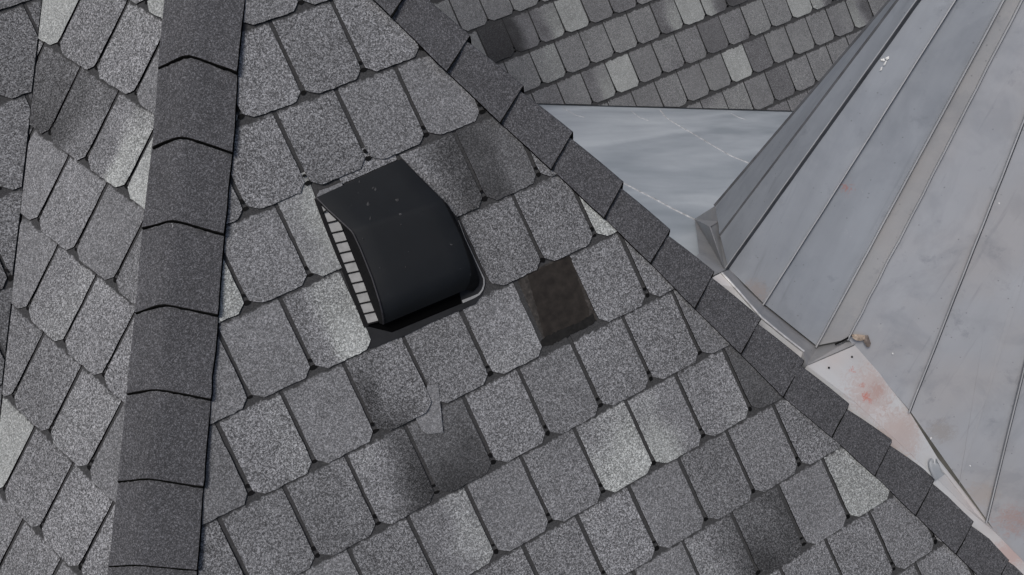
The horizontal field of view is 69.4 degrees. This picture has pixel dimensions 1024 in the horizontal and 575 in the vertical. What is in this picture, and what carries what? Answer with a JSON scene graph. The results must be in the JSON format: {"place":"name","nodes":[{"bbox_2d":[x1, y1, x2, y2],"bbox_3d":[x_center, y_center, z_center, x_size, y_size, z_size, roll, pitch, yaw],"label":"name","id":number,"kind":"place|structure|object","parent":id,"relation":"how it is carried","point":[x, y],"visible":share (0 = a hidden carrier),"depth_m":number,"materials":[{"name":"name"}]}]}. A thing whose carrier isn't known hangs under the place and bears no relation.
{"place":"outdoors","nodes":[
{"label":"outdoors","id":0,"kind":"place"},
{"bbox_2d":[0,0,1022,574],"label":"shingled house","id":1,"kind":"structure","parent":0,"point":[198,376],"depth_m":2.33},
{"bbox_2d":[314,159,484,347],"bbox_3d":[-0.353,-0.120,2.323,0.427,0.291,0.432,-25,60,-13],"label":"roof vent","id":2,"kind":"object","parent":1,"relation":"on","point":[402,248],"visible":1,"depth_m":2.27,"materials":[{"name":"black plastic"}]},
{"bbox_2d":[416,384,442,433],"bbox_3d":[-0.266,0.385,2.325,0.084,0.089,0.136,-6,58,-1],"label":"shingle scrap","id":3,"kind":"object","parent":1,"relation":"on","point":[429,421],"visible":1,"depth_m":2.32,"materials":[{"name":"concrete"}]},
{"bbox_2d":[695,0,1023,574],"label":"metal turret","id":4,"kind":"object","parent":1,"relation":"attached to","point":[869,204],"visible":0.98,"depth_m":2.57,"materials":[{"name":"grey metal"}]},
{"bbox_2d":[539,104,792,276],"bbox_3d":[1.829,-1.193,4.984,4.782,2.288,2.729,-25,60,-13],"label":"metal sheet","id":5,"kind":"object","parent":4,"relation":"attached to","point":[677,171],"visible":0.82,"depth_m":4.58,"materials":[{"name":"grey metal"}]},
{"bbox_2d":[429,0,886,110],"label":"shingled house","id":6,"kind":"structure","parent":0,"point":[773,55],"depth_m":5.40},
{"bbox_2d":[741,281,989,523],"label":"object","id":7,"kind":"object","parent":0,"point":[941,459],"depth_m":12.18,"materials":[{"name":"grey metal"}]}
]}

